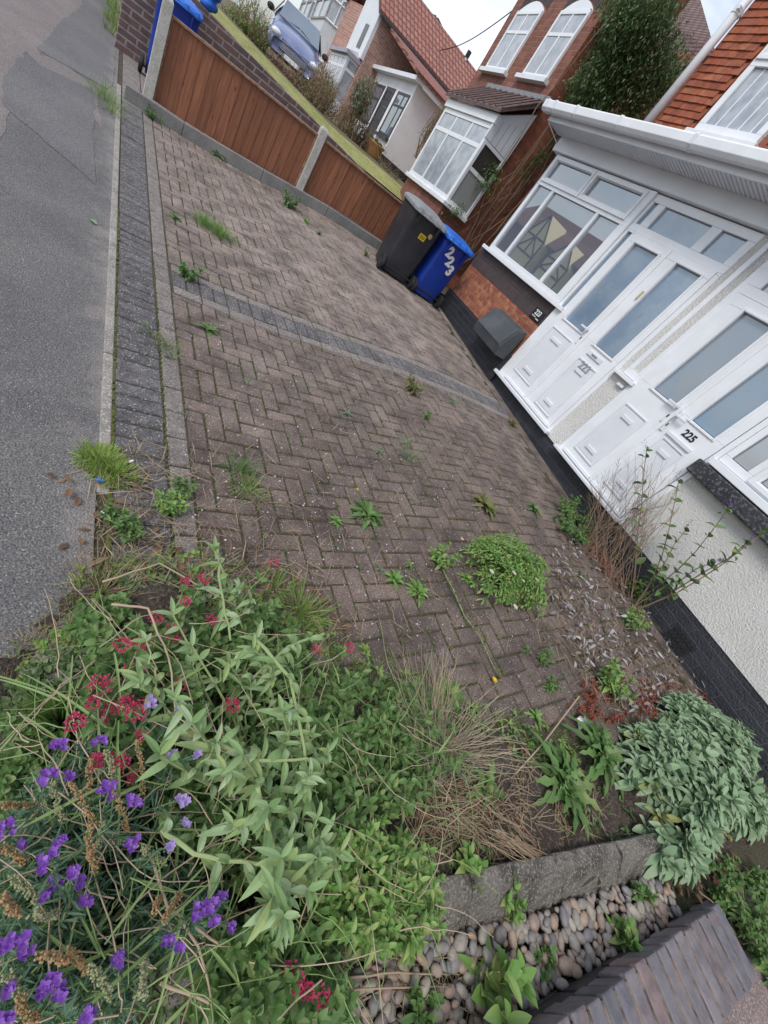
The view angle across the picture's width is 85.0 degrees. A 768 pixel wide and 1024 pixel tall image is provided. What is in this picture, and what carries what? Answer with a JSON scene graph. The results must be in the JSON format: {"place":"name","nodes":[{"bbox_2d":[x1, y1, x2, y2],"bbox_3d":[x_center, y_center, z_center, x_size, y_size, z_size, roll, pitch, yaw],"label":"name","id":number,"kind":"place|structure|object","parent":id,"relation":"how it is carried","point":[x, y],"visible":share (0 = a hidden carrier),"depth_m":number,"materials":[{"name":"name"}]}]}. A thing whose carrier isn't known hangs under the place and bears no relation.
{"place":"outdoors","nodes":[
{"label":"outdoors","id":0,"kind":"place"},
{"bbox_2d":[0,0,120,756],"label":"pavement","id":1,"kind":"structure","parent":0,"point":[54,245],"depth_m":1.87,"materials":[{"name":"grey asphalt"}]},
{"bbox_2d":[2,57,95,183],"bbox_3d":[-2.783,-3.438,3.547,0.650,0.001,2.513,9,46,-40],"label":"pavement patch","id":2,"kind":"object","parent":1,"relation":"on","point":[53,109],"visible":0.98,"depth_m":3.45,"materials":[{"name":"asphalt"}]},
{"bbox_2d":[0,0,102,136],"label":"pavement patch","id":3,"kind":"object","parent":1,"relation":"on","point":[27,26],"visible":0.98,"depth_m":4.26,"materials":[{"name":"asphalt"}]},
{"bbox_2d":[36,6,115,87],"bbox_3d":[-3.933,-6.336,5.560,0.653,0.001,4.609,9,46,-40],"label":"pavement patch","id":4,"kind":"object","parent":1,"relation":"on","point":[80,40],"visible":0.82,"depth_m":5.11,"materials":[{"name":"asphalt"}]},
{"bbox_2d":[121,0,443,295],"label":"ground","id":5,"kind":"structure","parent":0,"point":[378,182],"depth_m":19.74,"materials":[{"name":"green plant"}]},
{"bbox_2d":[96,84,120,494],"bbox_3d":[-2.128,-2.562,3.309,0.043,0.068,6.400,9,46,-40],"label":"concrete edging","id":6,"kind":"object","parent":5,"relation":"on","point":[106,406],"visible":0.69,"depth_m":2.26,"materials":[{"name":"concrete"}]},
{"bbox_2d":[68,437,126,478],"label":"grass tuft","id":7,"kind":"object","parent":6,"relation":"on","point":[96,449],"visible":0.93,"depth_m":1.66,"materials":[{"name":"green plant"}]},
{"bbox_2d":[114,0,364,171],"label":"garden wall","id":8,"kind":"structure","parent":5,"relation":"on","point":[134,29],"depth_m":6.22,"materials":[{"name":"brick"}]},
{"bbox_2d":[123,0,401,249],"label":"garden fence","id":9,"kind":"object","parent":5,"relation":"on","point":[194,79],"visible":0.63,"depth_m":5.39,"materials":[{"name":"wood"}]},
{"bbox_2d":[299,0,347,69],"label":"bay house","id":10,"kind":"structure","parent":5,"relation":"on","point":[324,17],"depth_m":19.45,"materials":[{"name":"paint"}]},
{"bbox_2d":[396,0,689,294],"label":"brick house","id":11,"kind":"structure","parent":5,"relation":"on","point":[531,56],"depth_m":7.57,"materials":[{"name":"red brick"}]},
{"bbox_2d":[409,107,491,199],"bbox_3d":[1.202,-6.873,8.007,0.060,1.340,2.251,15,43,-35],"label":"bay window","id":12,"kind":"structure","parent":11,"relation":"in","point":[456,137],"depth_m":7.91,"materials":[{"name":"white plastic"}]},
{"bbox_2d":[446,138,505,218],"bbox_3d":[1.640,-5.967,7.542,0.591,1.034,0.050,9,46,-40],"label":"bay window","id":13,"kind":"structure","parent":11,"relation":"in","point":[463,191],"depth_m":7.51,"materials":[{"name":"white plastic"}]},
{"bbox_2d":[440,130,559,234],"bbox_3d":[2.158,-6.083,7.637,1.537,2.373,0.733,9,46,-40],"label":"bare creeper","id":14,"kind":"object","parent":11,"relation":"attached to","point":[499,177],"visible":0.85,"depth_m":7.60,"materials":[{"name":"brown plant"}]},
{"bbox_2d":[479,0,552,77],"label":"window","id":15,"kind":"structure","parent":11,"relation":"in","point":[525,20],"depth_m":7.95,"materials":[{"name":"white plastic"}]},
{"bbox_2d":[514,0,601,85],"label":"window","id":16,"kind":"structure","parent":11,"relation":"in","point":[569,22],"depth_m":6.98,"materials":[{"name":"white plastic"}]},
{"bbox_2d":[460,0,699,270],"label":"climbing shrub","id":17,"kind":"object","parent":11,"relation":"attached to","point":[618,26],"visible":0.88,"depth_m":6.47,"materials":[{"name":"green plant"}]},
{"bbox_2d":[440,0,767,786],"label":"house","id":18,"kind":"structure","parent":5,"relation":"on","point":[616,272],"depth_m":4.12,"materials":[{"name":"white paint"}]},
{"bbox_2d":[473,307,526,359],"bbox_3d":[1.527,-2.432,5.618,0.265,0.451,0.743,15,43,-35],"label":"meter box","id":19,"kind":"object","parent":18,"relation":"attached to","point":[501,333],"visible":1,"depth_m":5.49,"materials":[{"name":"plastic"}]},
{"bbox_2d":[478,307,518,343],"bbox_3d":[1.500,-2.472,5.541,0.115,0.301,0.687,15,43,-35],"label":"lid","id":20,"kind":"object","parent":19,"relation":"in","point":[494,322],"depth_m":5.52,"materials":[{"name":"plastic"}]},
{"bbox_2d":[490,155,652,299],"bbox_3d":[2.240,-3.687,5.391,0.097,1.392,1.931,15,43,-35],"label":"window","id":21,"kind":"structure","parent":18,"relation":"in","point":[575,208],"depth_m":5.29,"materials":[{"name":"white plastic"}]},
{"bbox_2d":[505,233,672,398],"bbox_3d":[2.220,-2.186,4.833,0.114,1.969,0.570,15,43,-35],"label":"door","id":22,"kind":"structure","parent":18,"relation":"in","point":[641,255],"depth_m":4.76,"materials":[{"name":"white plastic"}]},
{"bbox_2d":[524,251,716,427],"bbox_3d":[2.378,-1.777,4.497,0.080,1.970,0.586,15,43,-35],"label":"door","id":23,"kind":"structure","parent":18,"relation":"in","point":[677,278],"depth_m":4.39,"materials":[{"name":"white plastic"}]},
{"bbox_2d":[563,294,767,481],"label":"door","id":24,"kind":"structure","parent":18,"relation":"in","point":[739,331],"depth_m":3.84,"materials":[{"name":"white plastic"}]},
{"bbox_2d":[590,345,767,517],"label":"door","id":25,"kind":"structure","parent":18,"relation":"in","point":[737,403],"depth_m":3.62,"materials":[{"name":"white plastic"}]},
{"bbox_2d":[623,242,767,381],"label":"window","id":26,"kind":"structure","parent":18,"relation":"in","point":[630,372],"depth_m":3.80,"materials":[{"name":"white plastic"}]},
{"bbox_2d":[695,44,767,143],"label":"window","id":27,"kind":"structure","parent":18,"relation":"in","point":[759,64],"depth_m":4.79,"materials":[{"name":"white plastic"}]},
{"bbox_2d":[718,426,767,501],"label":"window","id":28,"kind":"structure","parent":18,"relation":"in","point":[748,460],"depth_m":3.28,"materials":[{"name":"white plastic"}]},
{"bbox_2d":[504,898,757,1023],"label":"brick wall","id":29,"kind":"structure","parent":5,"relation":"on","point":[692,965],"depth_m":1.42,"materials":[{"name":"brick"}]},
{"bbox_2d":[110,100,507,567],"bbox_3d":[-0.313,-2.025,4.396,4.211,0.223,6.168,9,46,-40],"label":"charcoal paving border","id":30,"kind":"object","parent":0,"point":[132,335],"visible":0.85,"depth_m":2.47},
{"bbox_2d":[86,450,146,494],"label":"grass tuft","id":31,"kind":"object","parent":30,"relation":"on","point":[115,470],"visible":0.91,"depth_m":1.66,"materials":[{"name":"green plant"}]},
{"bbox_2d":[112,514,148,544],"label":"leafy weed","id":32,"kind":"object","parent":30,"relation":"on","point":[126,531],"visible":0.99,"depth_m":1.53,"materials":[{"name":"green plant"}]},
{"bbox_2d":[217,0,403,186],"bbox_3d":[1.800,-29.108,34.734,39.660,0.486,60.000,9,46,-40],"label":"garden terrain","id":33,"kind":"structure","parent":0,"point":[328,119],"depth_m":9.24,"materials":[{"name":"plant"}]},
{"bbox_2d":[221,0,280,53],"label":"bare shrub","id":34,"kind":"object","parent":33,"relation":"on","point":[254,34],"visible":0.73,"depth_m":7.67,"materials":[{"name":"green plant"}]},
{"bbox_2d":[262,0,326,84],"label":"parked car","id":35,"kind":"object","parent":33,"relation":"on","point":[296,32],"visible":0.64,"depth_m":13.47,"materials":[{"name":"blue paint"}]},
{"bbox_2d":[289,59,346,120],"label":"bare shrub","id":36,"kind":"object","parent":33,"relation":"on","point":[321,104],"visible":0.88,"depth_m":8.88,"materials":[{"name":"brown plant"}]},
{"bbox_2d":[333,98,385,152],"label":"bare shrub","id":37,"kind":"object","parent":33,"relation":"on","point":[355,135],"visible":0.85,"depth_m":9.34,"materials":[{"name":"brown plant"}]},
{"bbox_2d":[346,60,383,121],"bbox_3d":[-0.446,-9.128,9.091,0.651,0.938,1.247,26,37,-24],"label":"olive tree","id":38,"kind":"object","parent":33,"relation":"on","point":[358,108],"visible":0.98,"depth_m":8.95,"materials":[{"name":"green plant"}]},
{"bbox_2d":[316,0,475,182],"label":"extension house","id":39,"kind":"structure","parent":33,"relation":"on","point":[399,45],"depth_m":15.02,"materials":[{"name":"white paint"}]},
{"bbox_2d":[323,45,361,112],"bbox_3d":[-1.571,-17.179,17.048,1.708,2.574,3.623,15,43,-35],"label":"glazed porch","id":40,"kind":"object","parent":39,"relation":"attached to","point":[348,60],"visible":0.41,"depth_m":15.71,"materials":[{"name":"white plastic"}]},
{"bbox_2d":[334,55,358,106],"bbox_3d":[-1.102,-16.048,16.015,1.490,1.350,0.050,9,46,-40],"label":"window","id":41,"kind":"structure","parent":40,"relation":"in","point":[350,67],"depth_m":15.60,"materials":[{"name":"white plastic"}]},
{"bbox_2d":[378,91,410,138],"bbox_3d":[0.320,-12.762,13.468,0.060,1.250,1.264,15,43,-35],"label":"window","id":42,"kind":"structure","parent":39,"relation":"in","point":[401,99],"depth_m":13.43,"materials":[{"name":"black paint"}]},
{"bbox_2d":[612,0,713,122],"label":"wing","id":43,"kind":"structure","parent":33,"relation":"on","point":[694,14],"depth_m":9.28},
{"bbox_2d":[122,53,508,573],"bbox_3d":[-0.791,-3.099,5.087,4.116,0.225,8.952,9,46,-40],"label":"sandy paving border","id":44,"kind":"object","parent":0,"point":[173,399],"visible":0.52,"depth_m":3.03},
{"bbox_2d":[138,0,202,73],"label":"wheelie bin","id":45,"kind":"object","parent":44,"relation":"on","point":[188,13],"visible":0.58,"depth_m":5.64,"materials":[{"name":"blue plastic"}]},
{"bbox_2d":[152,488,189,518],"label":"leafy weed","id":46,"kind":"object","parent":44,"relation":"on","point":[166,505],"visible":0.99,"depth_m":1.70,"materials":[{"name":"green plant"}]},
{"bbox_2d":[0,569,767,1014],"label":"bed soil","id":47,"kind":"structure","parent":0,"point":[164,593],"depth_m":1.67,"materials":[{"name":"soil"}]},
{"bbox_2d":[0,709,69,785],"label":"scalloped weed","id":48,"kind":"object","parent":47,"relation":"on","point":[6,731],"visible":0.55,"depth_m":0.99,"materials":[{"name":"green plant"}]},
{"bbox_2d":[0,746,73,828],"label":"scalloped weed","id":49,"kind":"object","parent":47,"relation":"on","point":[12,784],"visible":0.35,"depth_m":0.94,"materials":[{"name":"green plant"}]},
{"bbox_2d":[8,679,96,752],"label":"broad grass clump","id":50,"kind":"object","parent":47,"relation":"on","point":[48,715],"visible":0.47,"depth_m":1.04,"materials":[{"name":"green plant"}]},
{"bbox_2d":[0,823,116,981],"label":"purple toadflax","id":51,"kind":"object","parent":47,"relation":"on","point":[46,889],"visible":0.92,"depth_m":0.69,"materials":[{"name":"green plant"}]},
{"bbox_2d":[0,929,151,1023],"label":"purple toadflax","id":52,"kind":"object","parent":47,"relation":"on","point":[41,987],"visible":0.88,"depth_m":0.67,"materials":[{"name":"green plant"}]},
{"bbox_2d":[63,591,135,658],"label":"scalloped weed","id":53,"kind":"object","parent":47,"relation":"on","point":[118,615],"visible":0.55,"depth_m":1.25,"materials":[{"name":"green plant"}]},
{"bbox_2d":[44,534,156,621],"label":"pale grass clump","id":54,"kind":"object","parent":47,"relation":"on","point":[95,580],"visible":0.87,"depth_m":1.37,"materials":[{"name":"green plant"}]},
{"bbox_2d":[0,694,201,899],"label":"purple toadflax","id":55,"kind":"object","parent":47,"relation":"on","point":[47,777],"visible":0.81,"depth_m":0.82,"materials":[{"name":"green plant"}]},
{"bbox_2d":[102,843,236,1001],"bbox_3d":[-0.407,0.792,0.846,0.301,0.562,0.225,23,39,-28],"label":"purple toadflax","id":56,"kind":"object","parent":47,"relation":"on","point":[203,908],"visible":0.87,"depth_m":0.83,"materials":[{"name":"green plant"}]},
{"bbox_2d":[0,441,358,701],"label":"margin dry grass","id":57,"kind":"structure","parent":47,"relation":"on","point":[47,636],"depth_m":1.42,"materials":[{"name":"beige plant"}]},
{"bbox_2d":[63,557,354,1012],"bbox_3d":[-0.349,0.641,1.202,0.734,0.396,1.146,-39,84,-56],"label":"red valerian","id":58,"kind":"object","parent":47,"relation":"on","point":[101,673],"visible":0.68,"depth_m":1.05,"materials":[{"name":"green plant"}]},
{"bbox_2d":[139,684,301,896],"bbox_3d":[-0.413,0.734,1.134,0.460,0.318,0.504,9,46,-40],"label":"leafy perennial","id":59,"kind":"object","parent":47,"relation":"on","point":[234,873],"visible":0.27,"depth_m":1.05,"materials":[{"name":"green plant"}]},
{"bbox_2d":[116,535,354,956],"bbox_3d":[-0.398,0.489,1.151,0.620,0.586,1.078,9,46,-40],"label":"pale stemmed wallflower","id":60,"kind":"object","parent":47,"relation":"on","point":[301,866],"visible":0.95,"depth_m":0.92,"materials":[{"name":"green plant"}]},
{"bbox_2d":[0,576,495,1023],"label":"dry stems","id":61,"kind":"object","parent":47,"relation":"on","point":[117,918],"visible":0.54,"depth_m":0.86,"materials":[{"name":"beige plant"}]},
{"bbox_2d":[185,591,312,706],"bbox_3d":[-0.448,0.459,1.425,0.501,0.314,0.413,9,46,-40],"label":"leafy perennial","id":62,"kind":"object","parent":47,"relation":"on","point":[268,611],"visible":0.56,"depth_m":1.37,"materials":[{"name":"green plant"}]},
{"bbox_2d":[164,904,333,1019],"bbox_3d":[-0.320,1.110,1.063,0.425,0.175,0.157,20,40,-31],"label":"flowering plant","id":63,"kind":"object","parent":47,"relation":"on","point":[174,1002],"visible":0.06,"depth_m":0.93,"materials":[{"name":"plant"}]},
{"bbox_2d":[0,572,502,1023],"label":"green stems","id":64,"kind":"object","parent":47,"relation":"on","point":[150,884],"visible":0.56,"depth_m":0.88,"materials":[{"name":"green plant"}]},
{"bbox_2d":[173,899,360,1023],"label":"leafy perennial","id":65,"kind":"object","parent":47,"relation":"on","point":[262,1001],"visible":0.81,"depth_m":0.82,"materials":[{"name":"green plant"}]},
{"bbox_2d":[0,541,590,788],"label":"margin weeds","id":66,"kind":"object","parent":47,"relation":"on","point":[42,643],"visible":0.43,"depth_m":1.63,"materials":[{"name":"green plant"}]},
{"bbox_2d":[247,561,343,648],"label":"broad grass clump","id":67,"kind":"object","parent":47,"relation":"on","point":[307,607],"visible":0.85,"depth_m":1.77,"materials":[{"name":"green plant"}]},
{"bbox_2d":[0,555,635,1023],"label":"ground cover","id":68,"kind":"object","parent":47,"relation":"on","point":[40,665],"visible":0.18,"depth_m":1.24,"materials":[{"name":"green plant"}]},
{"bbox_2d":[272,665,469,837],"bbox_3d":[-0.036,0.774,1.456,0.812,0.372,0.519,9,46,-40],"label":"leafy perennial","id":69,"kind":"object","parent":47,"relation":"on","point":[337,793],"visible":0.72,"depth_m":1.35,"materials":[{"name":"green plant"}]},
{"bbox_2d":[294,813,447,970],"bbox_3d":[-0.027,1.021,1.161,0.568,0.370,0.341,27,37,-22],"label":"leafy perennial","id":70,"kind":"object","parent":47,"relation":"on","point":[360,937],"visible":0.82,"depth_m":1.06,"materials":[{"name":"green plant"}]},
{"bbox_2d":[47,471,742,916],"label":"brown leaf litter","id":71,"kind":"object","parent":47,"relation":"on","point":[179,549],"visible":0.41,"depth_m":1.64,"materials":[{"name":"plant"}]},
{"bbox_2d":[342,873,471,966],"bbox_3d":[0.052,1.239,1.285,0.464,0.184,0.156,20,40,-30],"label":"kerb stone","id":72,"kind":"object","parent":47,"relation":"on","point":[458,892],"visible":0.24,"depth_m":1.33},
{"bbox_2d":[388,642,543,799],"bbox_3d":[0.283,0.789,1.664,0.958,0.421,0.613,9,46,-40],"label":"wispy grass fan","id":73,"kind":"object","parent":47,"relation":"on","point":[466,735],"visible":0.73,"depth_m":1.62},
{"bbox_2d":[452,839,487,892],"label":"pebble weed","id":74,"kind":"object","parent":47,"relation":"on","point":[474,862],"visible":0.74,"depth_m":1.42,"materials":[{"name":"green plant"}]},
{"bbox_2d":[465,760,507,810],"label":"toothed leaf clump","id":75,"kind":"object","parent":47,"relation":"on","point":[487,790],"visible":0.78,"depth_m":1.66,"materials":[{"name":"plant"}]},
{"bbox_2d":[417,737,571,882],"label":"dry stalks","id":76,"kind":"object","parent":47,"relation":"on","point":[523,848],"visible":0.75,"depth_m":1.57,"materials":[{"name":"beige plant"}]},
{"bbox_2d":[459,533,550,617],"bbox_3d":[0.821,0.374,2.624,0.867,0.290,0.652,-14,63,-52],"label":"daisy mound","id":77,"kind":"object","parent":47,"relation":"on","point":[515,567],"visible":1,"depth_m":2.56,"materials":[{"name":"green plant"}]},
{"bbox_2d":[464,855,558,931],"bbox_3d":[0.432,1.357,1.498,0.424,0.201,0.152,19,40,-31],"label":"kerb stone","id":78,"kind":"object","parent":47,"relation":"on","point":[534,876],"visible":0.72,"depth_m":1.46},
{"bbox_2d":[528,730,602,839],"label":"toothed leaf clump","id":79,"kind":"object","parent":47,"relation":"on","point":[564,773],"visible":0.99,"depth_m":1.85,"materials":[{"name":"plant"}]},
{"bbox_2d":[549,843,620,905],"bbox_3d":[0.777,1.451,1.686,0.383,0.204,0.157,20,40,-31],"label":"kerb stone","id":80,"kind":"object","parent":47,"relation":"on","point":[578,867],"visible":0.69,"depth_m":1.64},
{"bbox_2d":[560,711,626,801],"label":"toothed leaf clump","id":81,"kind":"object","parent":47,"relation":"on","point":[604,750],"visible":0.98,"depth_m":2.07,"materials":[{"name":"plant"}]},
{"bbox_2d":[577,677,630,724],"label":"stonecrop clump","id":82,"kind":"object","parent":47,"relation":"on","point":[593,701],"visible":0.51,"depth_m":2.37,"materials":[{"name":"red plant"}]},
{"bbox_2d":[594,656,638,704],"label":"leafy weed","id":83,"kind":"object","parent":47,"relation":"on","point":[610,677],"visible":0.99,"depth_m":2.48,"materials":[{"name":"green plant"}]},
{"bbox_2d":[598,832,674,886],"bbox_3d":[1.130,1.547,1.874,0.421,0.208,0.154,20,40,-31],"label":"kerb stone","id":84,"kind":"object","parent":47,"relation":"on","point":[636,851],"visible":0.42,"depth_m":1.80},
{"bbox_2d":[614,690,767,889],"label":"sage bush","id":85,"kind":"object","parent":47,"relation":"on","point":[704,753],"visible":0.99,"depth_m":2.10,"materials":[{"name":"green plant"}]},
{"bbox_2d":[707,875,746,912],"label":"pebble weed","id":86,"kind":"object","parent":47,"relation":"on","point":[715,891],"visible":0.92,"depth_m":1.91,"materials":[{"name":"green plant"}]},
{"bbox_2d":[708,853,767,985],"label":"shaded weeds","id":87,"kind":"object","parent":47,"relation":"on","point":[749,925],"visible":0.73,"depth_m":1.94,"materials":[{"name":"green plant"}]},
{"bbox_2d":[153,119,689,742],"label":"driveway paving","id":88,"kind":"structure","parent":0,"point":[365,293],"depth_m":2.86,"materials":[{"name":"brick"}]},
{"bbox_2d":[346,488,384,530],"bbox_3d":[-0.071,0.017,2.402,0.325,0.221,0.293,9,46,-40],"label":"weed rosette","id":89,"kind":"object","parent":88,"relation":"on","point":[366,511],"visible":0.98,"depth_m":2.40,"materials":[{"name":"green plant"}]},
{"bbox_2d":[60,385,709,1023],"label":"straw litter","id":90,"kind":"object","parent":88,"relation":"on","point":[416,813],"visible":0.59,"depth_m":1.75,"materials":[{"name":"beige plant"}]},
{"bbox_2d":[105,126,681,740],"bbox_3d":[-0.033,-1.497,4.081,4.406,0.200,7.653,9,46,-40],"label":"joint moss","id":91,"kind":"object","parent":88,"relation":"on","point":[111,496],"visible":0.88,"depth_m":2.47,"materials":[{"name":"plant"}]},
{"bbox_2d":[157,148,662,719],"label":"weeds","id":92,"kind":"object","parent":88,"relation":"on","point":[361,440],"visible":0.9,"depth_m":2.73,"materials":[{"name":"green plant"}]},
{"bbox_2d":[375,192,445,288],"bbox_3d":[0.353,-3.992,6.172,0.623,0.975,0.741,16,42,-35],"label":"wheelie bin","id":93,"kind":"object","parent":88,"relation":"on","point":[417,228],"visible":1,"depth_m":5.99,"materials":[{"name":"grey plastic"}]},
{"bbox_2d":[92,99,767,1023],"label":"paving joints","id":94,"kind":"object","parent":88,"relation":"on","point":[754,855],"visible":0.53,"depth_m":2.17,"materials":[{"name":"sand"}]},
{"bbox_2d":[346,875,682,1023],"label":"pebbles","id":95,"kind":"object","parent":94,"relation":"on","point":[576,919],"visible":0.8,"depth_m":1.38,"materials":[{"name":"stone"}]},
{"bbox_2d":[399,978,444,1023],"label":"pebble weed","id":96,"kind":"object","parent":95,"relation":"on","point":[416,1015],"visible":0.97,"depth_m":1.12,"materials":[{"name":"green plant"}]},
{"bbox_2d":[456,934,537,1023],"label":"pebble weed","id":97,"kind":"object","parent":95,"relation":"on","point":[505,977],"visible":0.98,"depth_m":1.21,"materials":[{"name":"green plant"}]},
{"bbox_2d":[599,914,643,952],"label":"pebble weed","id":98,"kind":"object","parent":95,"relation":"on","point":[628,928],"visible":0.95,"depth_m":1.55,"materials":[{"name":"green plant"}]},
{"bbox_2d":[408,223,473,307],"bbox_3d":[0.809,-3.831,6.481,0.616,0.955,0.676,9,46,-40],"label":"wheelie bin","id":99,"kind":"object","parent":88,"relation":"on","point":[446,256],"visible":0.94,"depth_m":6.31,"materials":[{"name":"blue plastic"}]},
{"bbox_2d":[433,301,700,695],"bbox_3d":[1.540,-1.325,5.403,0.169,0.093,7.269,15,43,-35],"label":"cement margin","id":100,"kind":"object","parent":88,"relation":"on","point":[660,640],"visible":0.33,"depth_m":4.51,"materials":[{"name":"concrete"}]},
{"bbox_2d":[552,494,598,543],"bbox_3d":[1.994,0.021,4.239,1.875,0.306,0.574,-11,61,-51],"label":"leaved shrub","id":101,"kind":"object","parent":88,"relation":"on","point":[578,534],"visible":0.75,"depth_m":3.84,"materials":[{"name":"green plant"}]},
{"bbox_2d":[548,533,702,721],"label":"dark dead leaves","id":102,"kind":"object","parent":88,"relation":"on","point":[653,685],"visible":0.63,"depth_m":2.95,"materials":[{"name":"brown plant"}]},
{"bbox_2d":[549,527,709,722],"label":"silvery dead leaves","id":103,"kind":"object","parent":88,"relation":"on","point":[605,651],"visible":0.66,"depth_m":2.88,"materials":[{"name":"plant"}]},
{"bbox_2d":[577,452,683,605],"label":"dead flower stems","id":104,"kind":"object","parent":88,"relation":"on","point":[600,527],"visible":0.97,"depth_m":3.68,"materials":[{"name":"brown plant"}]},
{"bbox_2d":[626,440,767,610],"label":"butterfly bush","id":105,"kind":"object","parent":88,"relation":"on","point":[710,563],"visible":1,"depth_m":3.34,"materials":[{"name":"green plant"}]},
{"bbox_2d":[231,0,754,70],"label":"sky","id":106,"kind":"structure","parent":0,"point":[463,20],"materials":[{"name":"white"}]},
{"bbox_2d":[721,947,767,1023],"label":"neighbour path","id":107,"kind":"structure","parent":0,"point":[751,1007],"depth_m":1.69,"materials":[{"name":"concrete"}]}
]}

